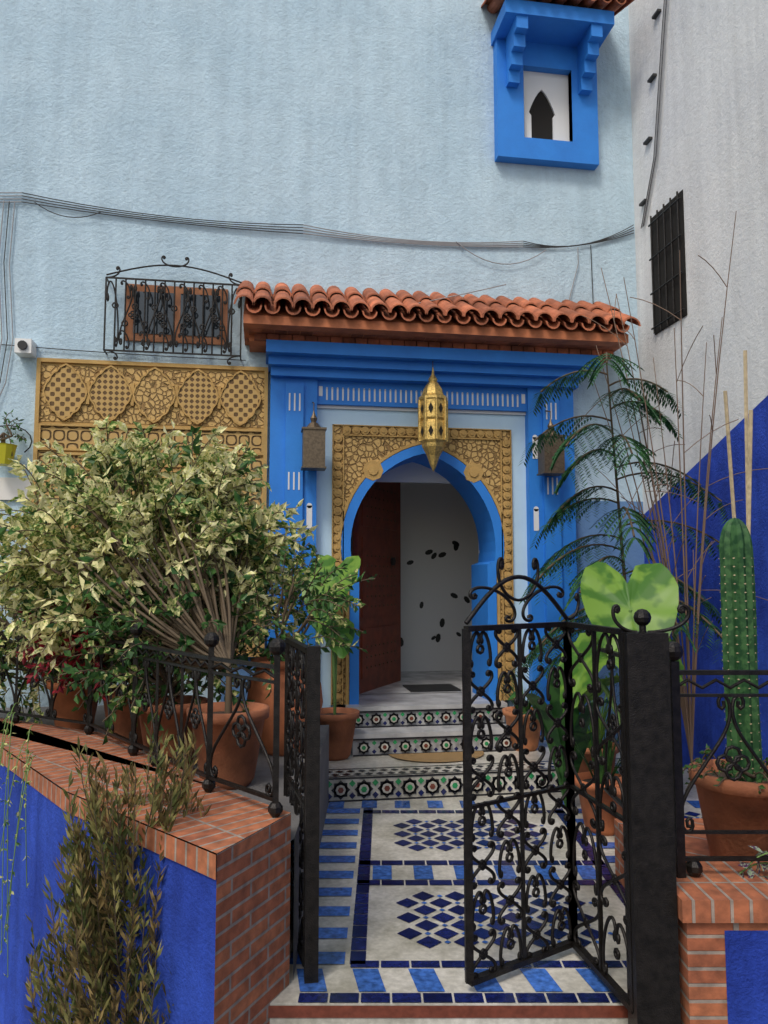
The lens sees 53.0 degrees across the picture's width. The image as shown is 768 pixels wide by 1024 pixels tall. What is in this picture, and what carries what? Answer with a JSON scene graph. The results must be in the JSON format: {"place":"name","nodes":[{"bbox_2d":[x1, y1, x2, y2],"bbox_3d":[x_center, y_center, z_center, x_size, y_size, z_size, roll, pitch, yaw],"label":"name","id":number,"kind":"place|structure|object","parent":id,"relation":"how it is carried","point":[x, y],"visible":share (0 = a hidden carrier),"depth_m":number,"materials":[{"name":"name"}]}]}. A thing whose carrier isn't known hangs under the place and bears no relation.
{"place":"outdoors","nodes":[
{"label":"outdoors","id":0,"kind":"place"},
{"bbox_2d":[0,410,26,455],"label":"pot plant","id":1,"kind":"object","parent":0,"point":[3,437],"depth_m":5.78,"materials":[{"name":"green plant"}]},
{"bbox_2d":[0,425,31,452],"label":"plant hanger bracket","id":2,"kind":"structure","parent":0,"point":[26,432],"depth_m":5.88,"materials":[{"name":"metal"}]},
{"bbox_2d":[269,769,701,1023],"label":"tiled floor","id":3,"kind":"structure","parent":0,"point":[391,912],"depth_m":3.23,"materials":[{"name":"white tile"}]},
{"bbox_2d":[0,705,328,977],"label":"raised planting bed","id":4,"kind":"object","parent":3,"relation":"on","point":[262,778],"visible":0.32,"depth_m":3.86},
{"bbox_2d":[0,521,77,723],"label":"variegated shrub","id":5,"kind":"object","parent":4,"relation":"on","point":[33,694],"depth_m":4.85,"materials":[{"name":"green plant"}]},
{"bbox_2d":[0,276,767,1023],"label":"metal railings","id":6,"kind":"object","parent":3,"relation":"on","point":[656,862],"depth_m":2.72,"materials":[{"name":"black metal"}]},
{"bbox_2d":[0,255,767,1001],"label":"iron scrollwork","id":7,"kind":"object","parent":6,"relation":"attached to","point":[298,735],"visible":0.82,"depth_m":2.96,"materials":[{"name":"black metal"}]},
{"bbox_2d":[464,575,568,624],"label":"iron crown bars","id":8,"kind":"object","parent":6,"relation":"attached to","point":[482,601],"visible":1,"depth_m":2.95,"materials":[{"name":"black metal"}]},
{"bbox_2d":[46,656,767,855],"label":"flower pots","id":9,"kind":"object","parent":3,"relation":"on","point":[727,804],"visible":0.33,"depth_m":3.76,"materials":[{"name":"brown ceramic"}]},
{"bbox_2d":[16,603,166,700],"bbox_3d":[-1.547,0.761,4.323,0.994,0.589,0.612,1,-5,-9],"label":"red plant","id":10,"kind":"object","parent":9,"relation":"in","point":[72,663],"depth_m":4.20,"materials":[{"name":"plant"}]},
{"bbox_2d":[34,585,186,710],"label":"green plant leaves","id":11,"kind":"object","parent":9,"relation":"attached to","point":[76,698],"depth_m":4.13,"materials":[{"name":"green plant"}]},
{"bbox_2d":[0,416,317,713],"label":"variegated shrub","id":12,"kind":"object","parent":9,"relation":"in","point":[120,528],"depth_m":4.16,"materials":[{"name":"green plant"}]},
{"bbox_2d":[46,550,292,751],"bbox_3d":[-1.114,0.725,4.008,1.260,1.051,1.164,1,-5,-9],"label":"plant","id":13,"kind":"object","parent":9,"relation":"in","point":[96,636],"depth_m":3.83,"materials":[{"name":"green plant"}]},
{"bbox_2d":[213,541,376,698],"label":"green plant leaves","id":14,"kind":"object","parent":9,"relation":"attached to","point":[330,607],"depth_m":4.21,"materials":[{"name":"green plant"}]},
{"bbox_2d":[327,586,336,714],"bbox_3d":[-0.365,1.024,5.699,0.059,0.952,0.127,-3,-6,33],"label":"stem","id":15,"kind":"object","parent":9,"relation":"on","point":[334,666],"visible":0.52,"depth_m":5.65,"materials":[{"name":"green"}]},
{"bbox_2d":[302,555,360,658],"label":"taro leaves","id":16,"kind":"object","parent":15,"relation":"attached to","point":[353,562],"visible":0.4,"depth_m":5.73,"materials":[{"name":"green plant"}]},
{"bbox_2d":[506,674,543,712],"bbox_3d":[1.082,1.391,5.938,0.469,0.323,0.351,-4,-6,38],"label":"potted plant","id":17,"kind":"object","parent":9,"relation":"in","point":[527,708],"depth_m":5.87,"materials":[{"name":"green plant"}]},
{"bbox_2d":[575,724,620,783],"bbox_3d":[1.243,1.379,4.519,0.401,0.413,0.403,-5,-7,43],"label":"spiky plant","id":18,"kind":"object","parent":9,"relation":"in","point":[610,754],"depth_m":4.43,"materials":[{"name":"green plant"}]},
{"bbox_2d":[586,686,619,747],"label":"leaves","id":19,"kind":"object","parent":9,"relation":"in","point":[600,724],"depth_m":5.36,"materials":[{"name":"green plant"}]},
{"bbox_2d":[586,610,631,724],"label":"taro stalks","id":20,"kind":"object","parent":9,"relation":"on","point":[605,689],"visible":0.16,"depth_m":4.32,"materials":[{"name":"green plant"}]},
{"bbox_2d":[558,561,685,712],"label":"taro leaves","id":21,"kind":"object","parent":20,"relation":"attached to","point":[652,590],"visible":0.43,"depth_m":4.36,"materials":[{"name":"green plant"}]},
{"bbox_2d":[683,743,767,793],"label":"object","id":22,"kind":"object","parent":9,"relation":"on","point":[700,760],"depth_m":3.09,"materials":[{"name":"green plant"}]},
{"bbox_2d":[723,350,752,535],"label":"bamboo stakes","id":23,"kind":"object","parent":9,"relation":"in","point":[748,448],"visible":0.35,"depth_m":4.51,"materials":[{"name":"beige wood"}]},
{"bbox_2d":[718,518,763,782],"bbox_3d":[1.471,0.572,3.182,0.138,1.100,0.139,1,-5,-9],"label":"column cactus","id":24,"kind":"object","parent":9,"relation":"on","point":[738,609],"depth_m":3.15,"materials":[{"name":"green plant"}]},
{"bbox_2d":[329,701,620,801],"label":"steps","id":25,"kind":"structure","parent":3,"relation":"on","point":[400,751],"depth_m":5.60,"materials":[{"name":"tile"}]},
{"bbox_2d":[507,670,608,806],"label":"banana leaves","id":26,"kind":"object","parent":3,"relation":"on","point":[557,734],"visible":0.38,"depth_m":4.80,"materials":[{"name":"green plant"}]},
{"bbox_2d":[567,211,767,761],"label":"bare twig shrub","id":27,"kind":"object","parent":3,"relation":"on","point":[688,708],"visible":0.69,"depth_m":4.87,"materials":[{"name":"brown plant"}]},
{"bbox_2d":[494,352,731,695],"bbox_3d":[1.542,0.398,5.277,1.698,3.029,1.183,-4,-6,37],"label":"tree fern","id":28,"kind":"object","parent":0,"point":[654,414],"depth_m":5.23,"materials":[{"name":"green plant"}]},
{"label":"ground","id":29,"kind":"structure","parent":0,"visible":0},
{"bbox_2d":[24,708,211,1023],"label":"climbing plant","id":30,"kind":"object","parent":29,"relation":"on","point":[69,961],"depth_m":2.61,"materials":[{"name":"green plant"}]},
{"bbox_2d":[0,718,290,1023],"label":"retaining wall","id":31,"kind":"structure","parent":29,"relation":"on","point":[187,916],"depth_m":3.09,"materials":[{"name":"paint"}]},
{"bbox_2d":[0,710,31,977],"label":"vine leaves","id":32,"kind":"object","parent":31,"relation":"on","point":[5,849],"visible":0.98,"depth_m":3.38,"materials":[{"name":"green plant"}]},
{"bbox_2d":[0,703,35,976],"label":"weeping strands","id":33,"kind":"object","parent":31,"relation":"on","point":[8,898],"visible":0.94,"depth_m":3.44},
{"bbox_2d":[214,814,290,1023],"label":"brick end wall","id":34,"kind":"structure","parent":29,"relation":"on","point":[252,944],"depth_m":2.56,"materials":[{"name":"red brick"}]},
{"bbox_2d":[0,0,643,874],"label":"wall","id":35,"kind":"structure","parent":29,"relation":"on","point":[366,118],"depth_m":6.43,"materials":[{"name":"blue paint"}]},
{"bbox_2d":[125,284,227,344],"bbox_3d":[-1.658,-1.577,6.188,0.790,0.460,0.076,1,-5,-9],"label":"window","id":36,"kind":"structure","parent":35,"relation":"attached to","point":[129,328],"depth_m":6.15,"materials":[{"name":"brown wood"}]},
{"bbox_2d":[26,358,514,704],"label":"carved ornamental panels","id":37,"kind":"object","parent":35,"relation":"attached to","point":[75,399],"visible":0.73,"depth_m":6.08,"materials":[{"name":"gold metal"}]},
{"bbox_2d":[0,9,660,499],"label":"wall fixtures","id":38,"kind":"object","parent":35,"relation":"attached to","point":[22,349],"depth_m":5.84,"materials":[{"name":"white plastic"}]},
{"bbox_2d":[0,0,667,395],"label":"wall cables","id":39,"kind":"object","parent":35,"relation":"attached to","point":[170,218],"depth_m":6.36,"materials":[{"name":"grey plastic"}]},
{"bbox_2d":[249,329,613,739],"bbox_3d":[0.383,0.453,6.323,2.980,3.700,0.840,1,-5,-9],"label":"door surround","id":40,"kind":"object","parent":35,"relation":"attached to","point":[358,379],"visible":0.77,"depth_m":6.27,"materials":[{"name":"blue paint"}]},
{"bbox_2d":[353,482,400,693],"bbox_3d":[-0.039,0.578,7.123,0.085,2.050,1.000,-2,-5,23],"label":"door leaf","id":41,"kind":"object","parent":40,"relation":"attached to","point":[377,535],"visible":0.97,"depth_m":7.07,"materials":[{"name":"brown wood"}]},
{"bbox_2d":[341,462,487,704],"bbox_3d":[0.281,0.505,7.318,2.250,2.830,2.400,1,-5,-9],"label":"doorway interior","id":42,"kind":"object","parent":40,"relation":"attached to","point":[439,547],"visible":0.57,"depth_m":8.34,"materials":[{"name":"white paint"}]},
{"bbox_2d":[301,361,565,475],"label":"lanterns","id":43,"kind":"object","parent":40,"relation":"attached to","point":[432,420],"visible":0.91,"depth_m":6.04,"materials":[{"name":"gold metal"}]},
{"bbox_2d":[234,280,640,351],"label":"canopy roof tiles","id":44,"kind":"object","parent":35,"relation":"attached to","point":[485,318],"depth_m":6.03,"materials":[{"name":"orange ceramic"}]},
{"bbox_2d":[491,0,614,170],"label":"window","id":45,"kind":"structure","parent":35,"relation":"attached to","point":[545,56],"depth_m":6.72,"materials":[{"name":"paint"}]},
{"bbox_2d":[481,0,633,15],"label":"roof tiles","id":46,"kind":"object","parent":45,"relation":"on","point":[615,6],"depth_m":6.58,"materials":[{"name":"ceramic"}]},
{"bbox_2d":[614,818,767,1023],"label":"wall","id":47,"kind":"structure","parent":29,"relation":"on","point":[722,909],"depth_m":2.48,"materials":[{"name":"brick"}]},
{"bbox_2d":[738,846,767,878],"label":"small plant","id":48,"kind":"object","parent":47,"relation":"on","point":[750,872],"depth_m":2.68,"materials":[{"name":"green plant"}]},
{"bbox_2d":[628,0,767,768],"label":"wall","id":49,"kind":"structure","parent":29,"relation":"on","point":[711,167],"depth_m":5.73,"materials":[{"name":"white paint"}]},
{"bbox_2d":[648,191,684,333],"bbox_3d":[2.296,-2.020,6.284,0.016,1.020,0.500,1,-5,-9],"label":"window grille","id":50,"kind":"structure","parent":49,"relation":"attached to","point":[664,249],"depth_m":6.28,"materials":[{"name":"metal"}]}
]}

